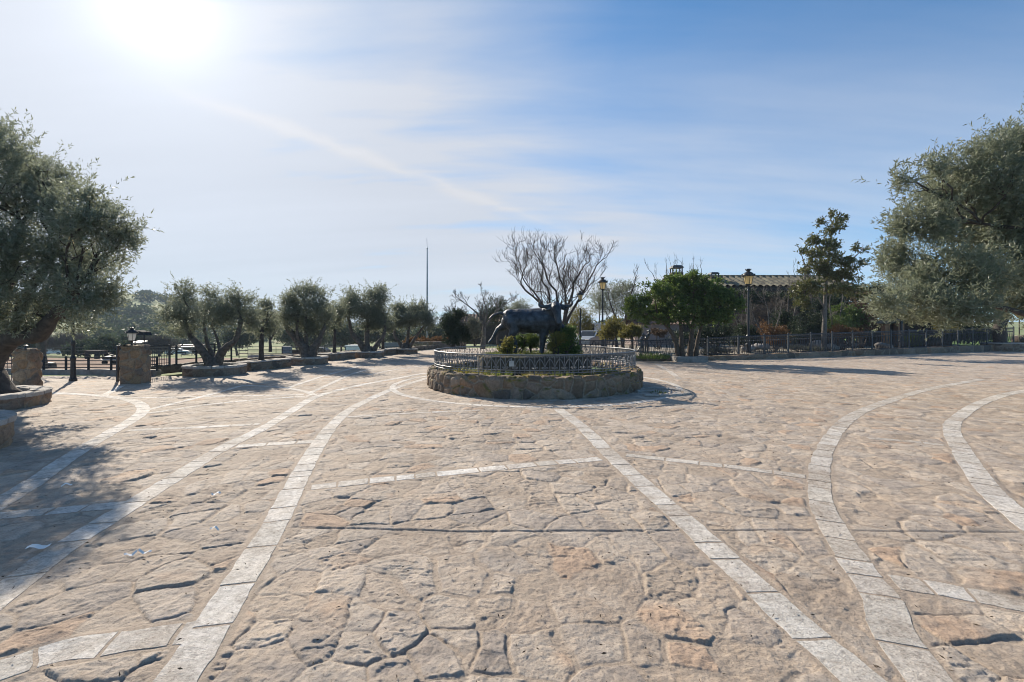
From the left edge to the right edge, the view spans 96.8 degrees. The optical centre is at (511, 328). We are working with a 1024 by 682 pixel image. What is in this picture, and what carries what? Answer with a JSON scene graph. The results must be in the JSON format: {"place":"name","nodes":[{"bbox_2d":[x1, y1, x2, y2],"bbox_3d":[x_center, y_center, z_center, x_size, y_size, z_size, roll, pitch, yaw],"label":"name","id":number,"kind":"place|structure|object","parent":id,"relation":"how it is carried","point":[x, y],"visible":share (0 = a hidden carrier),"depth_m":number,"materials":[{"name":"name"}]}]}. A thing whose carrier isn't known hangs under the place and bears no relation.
{"place":"outdoors","nodes":[
{"label":"outdoors","id":0,"kind":"place"},
{"bbox_2d":[0,348,1023,681],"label":"paved plaza","id":1,"kind":"structure","parent":0,"point":[552,600],"depth_m":3.69,"materials":[{"name":"stone"}]},
{"bbox_2d":[0,410,16,448],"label":"round planter","id":2,"kind":"object","parent":1,"relation":"on","point":[8,418],"visible":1,"depth_m":6.16,"materials":[{"name":"stone"}]},
{"bbox_2d":[0,385,52,409],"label":"round planter","id":3,"kind":"object","parent":1,"relation":"on","point":[31,395],"visible":0.88,"depth_m":9.21,"materials":[{"name":"stone"}]},
{"bbox_2d":[0,107,163,393],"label":"olive tree","id":4,"kind":"object","parent":3,"relation":"in","point":[81,266],"visible":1,"depth_m":8.60,"materials":[{"name":"green plant"}]},
{"bbox_2d":[11,348,42,385],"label":"gate pillar","id":5,"kind":"structure","parent":1,"relation":"on","point":[27,363],"depth_m":11.92,"materials":[{"name":"stone"}]},
{"bbox_2d":[0,501,125,518],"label":"paving strip","id":6,"kind":"object","parent":1,"relation":"on","point":[58,510],"visible":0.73,"depth_m":3.98,"materials":[{"name":"stone"}]},
{"bbox_2d":[67,237,77,380],"bbox_3d":[-13.301,-0.890,13.786,0.700,4.980,0.700,0,0,0],"label":"lamp post","id":7,"kind":"object","parent":1,"relation":"on","point":[73,376],"visible":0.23,"depth_m":13.75,"materials":[{"name":"metal"}]},
{"bbox_2d":[0,392,149,509],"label":"paving strip","id":8,"kind":"object","parent":1,"relation":"on","point":[48,472],"visible":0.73,"depth_m":5.62,"materials":[{"name":"stone"}]},
{"bbox_2d":[0,621,194,679],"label":"paving strip","id":9,"kind":"object","parent":1,"relation":"on","point":[86,646],"visible":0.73,"depth_m":2.28,"materials":[{"name":"stone"}]},
{"bbox_2d":[118,345,151,383],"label":"gate pillar","id":10,"kind":"structure","parent":1,"relation":"on","point":[135,364],"depth_m":13.05,"materials":[{"name":"stone"}]},
{"bbox_2d":[128,423,259,430],"bbox_3d":[-5.104,1.614,7.337,1.884,0.042,0.185,0,0,-14],"label":"paving strip","id":11,"kind":"object","parent":1,"relation":"on","point":[165,428],"visible":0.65,"depth_m":7.31,"materials":[{"name":"stone"}]},
{"bbox_2d":[0,373,426,610],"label":"paving strip","id":12,"kind":"object","parent":1,"relation":"on","point":[53,555],"visible":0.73,"depth_m":3.75,"materials":[{"name":"stone"}]},
{"bbox_2d":[181,362,246,376],"bbox_3d":[-10.299,1.423,15.799,1.912,0.353,1.910,0,0,0],"label":"round planter","id":13,"kind":"object","parent":1,"relation":"on","point":[202,370],"visible":0.95,"depth_m":15.08,"materials":[{"name":"stone"}]},
{"bbox_2d":[147,271,269,365],"bbox_3d":[-10.513,-0.247,15.796,4.108,3.569,2.617,0,0,0],"label":"olive tree","id":14,"kind":"object","parent":13,"relation":"in","point":[223,312],"visible":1,"depth_m":15.61,"materials":[{"name":"green plant"}]},
{"bbox_2d":[127,394,303,397],"bbox_3d":[-6.995,1.614,10.665,4.033,0.042,0.187,0,0,-8],"label":"paving strip","id":15,"kind":"object","parent":1,"relation":"on","point":[212,396],"visible":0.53,"depth_m":10.63,"materials":[{"name":"stone"}]},
{"bbox_2d":[149,395,308,413],"bbox_3d":[-5.935,1.614,9.764,0.520,0.041,3.064,0,0,43],"label":"paving strip","id":16,"kind":"object","parent":1,"relation":"on","point":[220,403],"visible":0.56,"depth_m":9.64,"materials":[{"name":"stone"}]},
{"bbox_2d":[236,358,290,370],"bbox_3d":[-9.759,1.419,17.961,0.795,0.363,1.974,0,0,19],"label":"trough planter","id":17,"kind":"object","parent":1,"relation":"on","point":[265,364],"visible":0.91,"depth_m":17.65,"materials":[{"name":"stone"}]},
{"bbox_2d":[242,296,284,360],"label":"standard olive","id":18,"kind":"object","parent":17,"relation":"in","point":[269,322],"visible":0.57,"depth_m":17.89,"materials":[{"name":"green plant"}]},
{"bbox_2d":[236,440,312,447],"bbox_3d":[-3.266,1.615,6.285,0.968,0.041,0.189,0,0,-16],"label":"paving strip","id":19,"kind":"object","parent":1,"relation":"on","point":[274,443],"visible":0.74,"depth_m":6.29,"materials":[{"name":"stone"}]},
{"bbox_2d":[153,378,426,681],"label":"paving strip","id":20,"kind":"object","parent":1,"relation":"on","point":[193,656],"visible":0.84,"depth_m":2.90,"materials":[{"name":"stone"}]},
{"bbox_2d":[285,355,328,364],"bbox_3d":[-9.180,1.422,20.400,1.769,0.357,1.770,0,0,0],"label":"round planter","id":21,"kind":"object","parent":1,"relation":"on","point":[317,360],"visible":0.84,"depth_m":19.69,"materials":[{"name":"stone"}]},
{"bbox_2d":[268,277,342,356],"bbox_3d":[-9.054,-0.322,20.498,3.272,4.125,2.728,0,0,10],"label":"olive tree","id":22,"kind":"object","parent":21,"relation":"in","point":[308,309],"visible":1,"depth_m":20.13,"materials":[{"name":"green plant"}]},
{"bbox_2d":[318,351,354,360],"bbox_3d":[-9.001,1.418,23.398,0.795,0.364,1.976,0,0,19],"label":"trough planter","id":23,"kind":"object","parent":1,"relation":"on","point":[342,355],"visible":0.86,"depth_m":23.11,"materials":[{"name":"stone"}]},
{"bbox_2d":[326,299,350,352],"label":"standard olive","id":24,"kind":"object","parent":23,"relation":"on","point":[340,310],"visible":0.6,"depth_m":23.42,"materials":[{"name":"green plant"}]},
{"bbox_2d":[353,350,383,357],"bbox_3d":[-7.999,1.424,25.298,1.729,0.352,1.728,0,0,0],"label":"round planter","id":25,"kind":"object","parent":1,"relation":"on","point":[369,354],"visible":0.85,"depth_m":24.59,"materials":[{"name":"stone"}]},
{"bbox_2d":[330,279,398,351],"bbox_3d":[-8.179,-0.561,24.900,3.959,4.357,2.828,0,0,0],"label":"olive tree","id":26,"kind":"object","parent":25,"relation":"in","point":[375,316],"visible":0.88,"depth_m":24.93,"materials":[{"name":"green plant"}]},
{"bbox_2d":[396,348,417,353],"bbox_3d":[-6.759,1.423,28.699,1.612,0.354,1.608,0,0,0],"label":"round planter","id":27,"kind":"object","parent":1,"relation":"on","point":[406,351],"visible":0.88,"depth_m":28.02,"materials":[{"name":"stone"}]},
{"bbox_2d":[387,294,438,347],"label":"olive tree","id":28,"kind":"object","parent":27,"relation":"in","point":[415,315],"visible":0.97,"depth_m":28.53,"materials":[{"name":"green plant"}]},
{"bbox_2d":[347,410,479,417],"bbox_3d":[-1.808,1.614,8.550,2.459,0.041,0.199,0,0,-16],"label":"paving strip","id":29,"kind":"object","parent":1,"relation":"on","point":[410,413],"visible":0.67,"depth_m":8.51,"materials":[{"name":"stone"}]},
{"bbox_2d":[413,341,465,348],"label":"bed wall","id":30,"kind":"structure","parent":1,"relation":"on","point":[439,344],"depth_m":35.27,"materials":[{"name":"stone"}]},
{"bbox_2d":[436,306,475,346],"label":"conical evergreen","id":31,"kind":"object","parent":1,"relation":"on","point":[454,332],"visible":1,"depth_m":25.70,"materials":[{"name":"green plant"}]},
{"bbox_2d":[311,457,602,489],"bbox_3d":[-0.475,1.614,5.085,3.266,0.042,0.203,0,0,-18],"label":"paving strip","id":32,"kind":"object","parent":1,"relation":"on","point":[429,474],"visible":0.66,"depth_m":5.03,"materials":[{"name":"stone"}]},
{"bbox_2d":[462,314,485,345],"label":"sage shrub","id":33,"kind":"object","parent":1,"relation":"on","point":[475,324],"visible":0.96,"depth_m":26.45,"materials":[{"name":"green plant"}]},
{"bbox_2d":[442,283,517,348],"bbox_3d":[-1.916,-0.826,27.596,4.736,4.195,1.706,0,0,0],"label":"bare tree","id":34,"kind":"object","parent":1,"relation":"on","point":[484,324],"visible":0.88,"depth_m":27.45,"materials":[{"name":"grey plant"}]},
{"bbox_2d":[474,292,509,344],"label":"garden tree","id":35,"kind":"object","parent":1,"relation":"on","point":[491,310],"visible":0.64,"depth_m":35.79,"materials":[{"name":"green plant"}]},
{"bbox_2d":[427,350,642,399],"bbox_3d":[0.640,1.156,13.201,6.100,0.889,6.105,0,0,0],"label":"raised round planter island","id":36,"kind":"object","parent":1,"relation":"on","point":[536,386],"visible":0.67,"depth_m":10.68,"materials":[{"name":"stone"}]},
{"bbox_2d":[496,335,516,353],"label":"leafy shrub","id":37,"kind":"object","parent":36,"relation":"on","point":[507,345],"visible":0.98,"depth_m":12.71,"materials":[{"name":"green plant"}]},
{"bbox_2d":[488,298,572,353],"bbox_3d":[0.565,-0.049,13.179,2.560,1.608,1.038,0,0,13],"label":"bull statue","id":38,"kind":"object","parent":36,"relation":"on","point":[542,321],"visible":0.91,"depth_m":12.90,"materials":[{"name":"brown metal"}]},
{"bbox_2d":[524,333,539,351],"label":"ball shrub","id":39,"kind":"object","parent":36,"relation":"on","point":[532,340],"visible":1,"depth_m":13.41,"materials":[{"name":"green plant"}]},
{"bbox_2d":[434,345,635,376],"bbox_3d":[0.634,0.865,13.200,5.737,0.530,5.737,0,0,0],"label":"railing","id":40,"kind":"object","parent":36,"relation":"on","point":[630,360],"visible":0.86,"depth_m":10.92,"materials":[{"name":"metal"}]},
{"bbox_2d":[545,331,568,353],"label":"leafy shrub","id":41,"kind":"object","parent":36,"relation":"on","point":[556,338],"visible":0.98,"depth_m":12.64,"materials":[{"name":"green plant"}]},
{"bbox_2d":[551,322,582,353],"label":"ivy shrub","id":42,"kind":"object","parent":36,"relation":"on","point":[571,331],"visible":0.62,"depth_m":12.97,"materials":[{"name":"green plant"}]},
{"bbox_2d":[390,376,682,407],"bbox_3d":[0.637,1.614,12.469,8.112,0.042,6.661,0,0,0],"label":"paving strip","id":43,"kind":"object","parent":1,"relation":"on","point":[406,395],"visible":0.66,"depth_m":9.90,"materials":[{"name":"stone"}]},
{"bbox_2d":[636,350,671,359],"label":"low hedge","id":44,"kind":"object","parent":1,"relation":"on","point":[654,356],"visible":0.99,"depth_m":21.06,"materials":[{"name":"green plant"}]},
{"bbox_2d":[635,387,689,395],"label":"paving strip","id":45,"kind":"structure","parent":1,"relation":"on","point":[685,392],"depth_m":11.27,"materials":[{"name":"stone"}]},
{"bbox_2d":[670,355,707,361],"bbox_3d":[8.482,1.454,21.824,1.489,0.292,0.995,0,0,0],"label":"stone planter","id":46,"kind":"object","parent":1,"relation":"on","point":[686,358],"visible":0.84,"depth_m":21.34,"materials":[{"name":"stone"}]},
{"bbox_2d":[619,268,747,356],"bbox_3d":[7.923,-0.727,21.797,5.729,4.550,2.893,0,0,0],"label":"dense tree","id":47,"kind":"object","parent":46,"relation":"in","point":[665,312],"visible":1,"depth_m":21.36,"materials":[{"name":"green plant"}]},
{"bbox_2d":[626,454,805,478],"bbox_3d":[2.308,1.614,5.331,1.935,0.042,0.194,0,0,26],"label":"paving strip","id":48,"kind":"object","parent":1,"relation":"on","point":[790,474],"visible":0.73,"depth_m":5.28,"materials":[{"name":"stone"}]},
{"bbox_2d":[554,409,886,681],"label":"paving strip","id":49,"kind":"object","parent":1,"relation":"on","point":[838,661],"visible":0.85,"depth_m":2.83,"materials":[{"name":"stone"}]},
{"bbox_2d":[623,345,993,360],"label":"garden kerb","id":50,"kind":"structure","parent":1,"relation":"on","point":[947,349],"depth_m":26.21,"materials":[{"name":"stone"}]},
{"bbox_2d":[575,326,1013,357],"bbox_3d":[20.338,0.698,27.301,34.583,1.685,3.102,0,0,-15],"label":"garden fence","id":51,"kind":"object","parent":50,"relation":"on","point":[851,341],"visible":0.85,"depth_m":25.66,"materials":[{"name":"metal"}]},
{"bbox_2d":[807,379,983,681],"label":"paving strip","id":52,"kind":"object","parent":1,"relation":"on","point":[887,619],"visible":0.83,"depth_m":2.91,"materials":[{"name":"stone"}]},
{"bbox_2d":[888,574,1023,611],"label":"paving strip","id":53,"kind":"object","parent":1,"relation":"on","point":[953,591],"visible":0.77,"depth_m":2.75,"materials":[{"name":"stone"}]},
{"bbox_2d":[942,390,1023,530],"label":"paving strip","id":54,"kind":"object","parent":1,"relation":"on","point":[981,476],"visible":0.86,"depth_m":5.25,"materials":[{"name":"stone"}]},
{"bbox_2d":[979,342,1023,351],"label":"round planter","id":55,"kind":"object","parent":1,"relation":"on","point":[1012,347],"visible":0.73,"depth_m":31.10,"materials":[{"name":"stone"}]},
{"bbox_2d":[968,292,1019,342],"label":"olive tree","id":56,"kind":"object","parent":55,"relation":"in","point":[1000,338],"depth_m":31.75,"materials":[{"name":"green plant"}]},
{"bbox_2d":[2,411,1021,681],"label":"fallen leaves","id":57,"kind":"object","parent":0,"point":[594,597],"visible":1,"depth_m":3.18,"materials":[{"name":"brown plant"}]},
{"bbox_2d":[0,0,1023,323],"label":"sky","id":58,"kind":"structure","parent":0,"point":[269,143],"materials":[{"name":"blue"}]},
{"bbox_2d":[9,293,1023,375],"bbox_3d":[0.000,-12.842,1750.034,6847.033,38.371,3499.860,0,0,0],"label":"ground","id":59,"kind":"structure","parent":0,"point":[280,345],"depth_m":130.79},
{"bbox_2d":[46,328,89,355],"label":"oak tree","id":60,"kind":"object","parent":59,"relation":"on","point":[63,339],"visible":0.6,"depth_m":79.22,"materials":[{"name":"green plant"}]},
{"bbox_2d":[61,338,95,356],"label":"field bush","id":61,"kind":"object","parent":59,"relation":"on","point":[82,343],"visible":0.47,"depth_m":64.06,"materials":[{"name":"green plant"}]},
{"bbox_2d":[5,368,161,375],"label":"boundary wall","id":62,"kind":"structure","parent":59,"relation":"on","point":[97,372],"depth_m":15.34,"materials":[{"name":"concrete"}]},
{"bbox_2d":[4,356,157,370],"bbox_3d":[-14.550,1.170,15.225,5.769,0.460,0.052,0,0,5],"label":"rail fence","id":63,"kind":"object","parent":62,"relation":"on","point":[88,364],"visible":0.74,"depth_m":15.19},
{"bbox_2d":[150,344,182,367],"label":"iron gate","id":64,"kind":"structure","parent":63,"relation":"attached to","point":[166,355],"depth_m":15.32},
{"bbox_2d":[82,331,142,356],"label":"field bush","id":65,"kind":"object","parent":59,"relation":"on","point":[106,341],"visible":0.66,"depth_m":61.25,"materials":[{"name":"green plant"}]},
{"bbox_2d":[4,358,238,368],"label":"dirt paddock","id":66,"kind":"structure","parent":59,"relation":"on","point":[172,361],"depth_m":30.05,"materials":[{"name":"soil"}]},
{"bbox_2d":[82,350,115,358],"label":"farm cart","id":67,"kind":"object","parent":66,"relation":"on","point":[97,353],"visible":0.7,"depth_m":43.57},
{"bbox_2d":[17,347,247,356],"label":"rail fence","id":68,"kind":"object","parent":59,"relation":"on","point":[150,347],"visible":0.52,"depth_m":61.44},
{"bbox_2d":[134,332,182,355],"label":"oak tree","id":69,"kind":"object","parent":59,"relation":"on","point":[157,340],"visible":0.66,"depth_m":73.00,"materials":[{"name":"green plant"}]},
{"bbox_2d":[175,344,231,364],"bbox_3d":[-11.650,0.960,17.300,0.059,0.720,2.339,0,0,15],"label":"rail fence","id":70,"kind":"object","parent":59,"relation":"on","point":[195,358],"visible":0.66,"depth_m":16.81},
{"bbox_2d":[216,326,259,355],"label":"oak tree","id":71,"kind":"object","parent":59,"relation":"on","point":[245,340],"visible":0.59,"depth_m":79.52,"materials":[{"name":"green plant"}]},
{"bbox_2d":[151,345,436,373],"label":"boundary wall","id":72,"kind":"structure","parent":59,"relation":"on","point":[173,368],"depth_m":18.77,"materials":[{"name":"stone"}]},
{"bbox_2d":[268,325,329,348],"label":"oak tree","id":73,"kind":"object","parent":59,"relation":"on","point":[286,337],"visible":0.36,"depth_m":84.37,"materials":[{"name":"green plant"}]},
{"bbox_2d":[13,289,629,353],"bbox_3d":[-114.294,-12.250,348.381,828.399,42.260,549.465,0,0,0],"label":"woodland","id":74,"kind":"object","parent":59,"relation":"on","point":[133,313],"visible":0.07,"depth_m":183.97,"materials":[{"name":"green plant"}]},
{"bbox_2d":[323,321,370,351],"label":"oak tree","id":75,"kind":"object","parent":59,"relation":"on","point":[343,338],"visible":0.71,"depth_m":78.66,"materials":[{"name":"green plant"}]},
{"bbox_2d":[355,328,406,348],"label":"oak tree","id":76,"kind":"object","parent":59,"relation":"on","point":[373,337],"visible":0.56,"depth_m":77.88,"materials":[{"name":"green plant"}]},
{"bbox_2d":[403,324,444,340],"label":"oak tree","id":77,"kind":"object","parent":59,"relation":"on","point":[436,332],"visible":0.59,"depth_m":73.58,"materials":[{"name":"green plant"}]},
{"bbox_2d":[461,314,524,343],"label":"oak tree","id":78,"kind":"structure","parent":59,"relation":"on","point":[490,329],"depth_m":46.00,"materials":[{"name":"plant"}]},
{"bbox_2d":[504,296,536,334],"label":"garden tree","id":79,"kind":"object","parent":59,"relation":"on","point":[518,305],"visible":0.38,"depth_m":37.99,"materials":[{"name":"green plant"}]},
{"bbox_2d":[575,331,608,344],"bbox_3d":[6.930,0.935,39.986,1.770,1.450,4.135,0,0,35],"label":"parked car","id":80,"kind":"object","parent":59,"relation":"on","point":[589,335],"visible":0.27,"depth_m":39.09,"materials":[{"name":"silver metal"}]},
{"bbox_2d":[539,341,962,355],"bbox_3d":[21.125,1.400,35.600,38.250,0.111,25.200,0,0,0],"label":"garden bed","id":81,"kind":"object","parent":59,"relation":"on","point":[673,348],"visible":0.16,"depth_m":30.32,"materials":[{"name":"plant"},{"name":"plants"},{"name":"edging"}]},
{"bbox_2d":[493,226,618,325],"bbox_3d":[2.622,-2.326,26.365,6.950,7.120,4.516,0,0,12],"label":"corkscrew willow","id":82,"kind":"object","parent":81,"relation":"on","point":[559,279],"visible":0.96,"depth_m":26.34,"materials":[{"name":"brown plant"}]},
{"bbox_2d":[567,300,596,336],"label":"garden tree","id":83,"kind":"object","parent":81,"relation":"on","point":[586,320],"visible":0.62,"depth_m":45.39,"materials":[{"name":"green plant"}]},
{"bbox_2d":[583,279,625,344],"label":"garden tree","id":84,"kind":"object","parent":81,"relation":"on","point":[616,292],"visible":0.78,"depth_m":37.73,"materials":[{"name":"green plant"}]},
{"bbox_2d":[594,314,625,349],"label":"garden tree","id":85,"kind":"object","parent":81,"relation":"on","point":[610,329],"visible":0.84,"depth_m":28.66,"materials":[{"name":"green plant"}]},
{"bbox_2d":[598,264,638,347],"bbox_3d":[7.748,-1.666,32.978,3.141,6.154,2.370,0,0,0],"label":"bare tree","id":86,"kind":"object","parent":81,"relation":"on","point":[622,342],"visible":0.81,"depth_m":32.99,"materials":[{"name":"brown plant"}]},
{"bbox_2d":[613,279,647,323],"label":"garden tree","id":87,"kind":"object","parent":81,"relation":"on","point":[628,287],"visible":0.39,"depth_m":35.81,"materials":[{"name":"green plant"}]},
{"bbox_2d":[618,322,643,348],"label":"garden tree","id":88,"kind":"object","parent":81,"relation":"on","point":[631,331],"visible":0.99,"depth_m":26.99,"materials":[{"name":"green plant"}]},
{"bbox_2d":[621,314,698,345],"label":"cottage","id":89,"kind":"structure","parent":81,"relation":"on","point":[674,325],"depth_m":35.50,"materials":[{"name":"brown tile"}]},
{"bbox_2d":[665,321,737,348],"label":"evergreen shrub","id":90,"kind":"object","parent":81,"relation":"on","point":[724,331],"visible":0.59,"depth_m":25.36,"materials":[{"name":"green plant"}]},
{"bbox_2d":[726,320,762,347],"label":"evergreen shrub","id":91,"kind":"object","parent":81,"relation":"on","point":[741,330],"visible":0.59,"depth_m":28.45,"materials":[{"name":"green plant"}]},
{"bbox_2d":[741,269,754,352],"bbox_3d":[13.503,-0.894,26.000,0.735,5.019,0.735,0,0,0],"label":"lamp post","id":92,"kind":"object","parent":81,"relation":"on","point":[747,275],"visible":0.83,"depth_m":25.93,"materials":[{"name":"metal"}]},
{"bbox_2d":[648,265,851,343],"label":"farm house","id":93,"kind":"structure","parent":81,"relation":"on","point":[759,282],"depth_m":41.00,"materials":[{"name":"brick"}]},
{"bbox_2d":[728,296,799,331],"bbox_3d":[18.241,-0.495,32.844,6.367,3.902,3.074,0,0,0],"label":"twiggy hedge","id":94,"kind":"object","parent":81,"relation":"on","point":[765,311],"visible":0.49,"depth_m":32.69,"materials":[{"name":"brown plant"}]},
{"bbox_2d":[744,284,790,342],"bbox_3d":[16.104,-0.767,29.041,3.287,4.473,1.323,0,0,0],"label":"bare shrub","id":95,"kind":"object","parent":81,"relation":"on","point":[786,293],"visible":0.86,"depth_m":28.98,"materials":[{"name":"brown plant"}]},
{"bbox_2d":[733,287,809,343],"bbox_3d":[21.201,-1.020,37.881,6.750,4.955,3.403,0,0,14],"label":"ivy hedge","id":96,"kind":"object","parent":81,"relation":"on","point":[755,298],"visible":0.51,"depth_m":37.41,"materials":[{"name":"green plant"}]},
{"bbox_2d":[755,317,795,351],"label":"red shrub","id":97,"kind":"object","parent":81,"relation":"on","point":[783,329],"visible":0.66,"depth_m":26.82,"materials":[{"name":"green plant"}]},
{"bbox_2d":[770,307,804,348],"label":"evergreen shrub","id":98,"kind":"object","parent":81,"relation":"on","point":[783,319],"visible":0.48,"depth_m":30.46,"materials":[{"name":"green plant"}]},
{"bbox_2d":[785,308,830,346],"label":"evergreen shrub","id":99,"kind":"object","parent":81,"relation":"on","point":[799,324],"visible":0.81,"depth_m":29.06,"materials":[{"name":"green plant"}]},
{"bbox_2d":[783,207,872,350],"bbox_3d":[19.232,-2.817,27.542,5.738,8.995,3.068,0,0,0],"label":"magnolia tree","id":100,"kind":"object","parent":81,"relation":"on","point":[823,267],"visible":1,"depth_m":27.16,"materials":[{"name":"green plant"}]},
{"bbox_2d":[787,281,886,345],"bbox_3d":[26.206,-1.211,35.907,7.992,5.340,4.422,0,0,0],"label":"evergreen shrub","id":101,"kind":"object","parent":81,"relation":"on","point":[834,300],"visible":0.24,"depth_m":35.48,"materials":[{"name":"green plant"}]},
{"bbox_2d":[821,313,861,345],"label":"evergreen shrub","id":102,"kind":"object","parent":81,"relation":"on","point":[841,320],"visible":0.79,"depth_m":29.69,"materials":[{"name":"green plant"}]},
{"bbox_2d":[827,323,869,349],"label":"bush","id":103,"kind":"object","parent":81,"relation":"on","point":[839,328],"visible":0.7,"depth_m":28.38,"materials":[{"name":"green plant"}]},
{"bbox_2d":[827,302,871,348],"bbox_3d":[22.869,-0.145,30.846,3.929,3.201,1.855,0,0,-26],"label":"evergreen shrub","id":104,"kind":"object","parent":81,"relation":"on","point":[854,314],"visible":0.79,"depth_m":30.58,"materials":[{"name":"green plant"}]},
{"bbox_2d":[844,288,879,347],"bbox_3d":[24.208,-0.638,31.381,2.982,4.182,2.170,0,0,-13],"label":"rusty shrub","id":105,"kind":"object","parent":81,"relation":"on","point":[868,319],"visible":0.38,"depth_m":31.11,"materials":[{"name":"brown plant"}]},
{"bbox_2d":[862,318,951,346],"bbox_3d":[30.116,0.325,34.600,5.950,2.550,3.200,0,0,0],"label":"bush","id":106,"kind":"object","parent":81,"relation":"on","point":[886,326],"depth_m":33.80,"materials":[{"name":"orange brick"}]},
{"bbox_2d":[885,316,992,346],"bbox_3d":[32.691,-0.131,34.790,9.319,3.626,4.314,0,0,0],"label":"evergreen shrub","id":107,"kind":"object","parent":81,"relation":"on","point":[966,327],"visible":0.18,"depth_m":33.75,"materials":[{"name":"green plant"}]},
{"bbox_2d":[851,91,1023,340],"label":"olive tree","id":108,"kind":"object","parent":59,"relation":"on","point":[973,209],"visible":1,"depth_m":9.48,"materials":[{"name":"green plant"}]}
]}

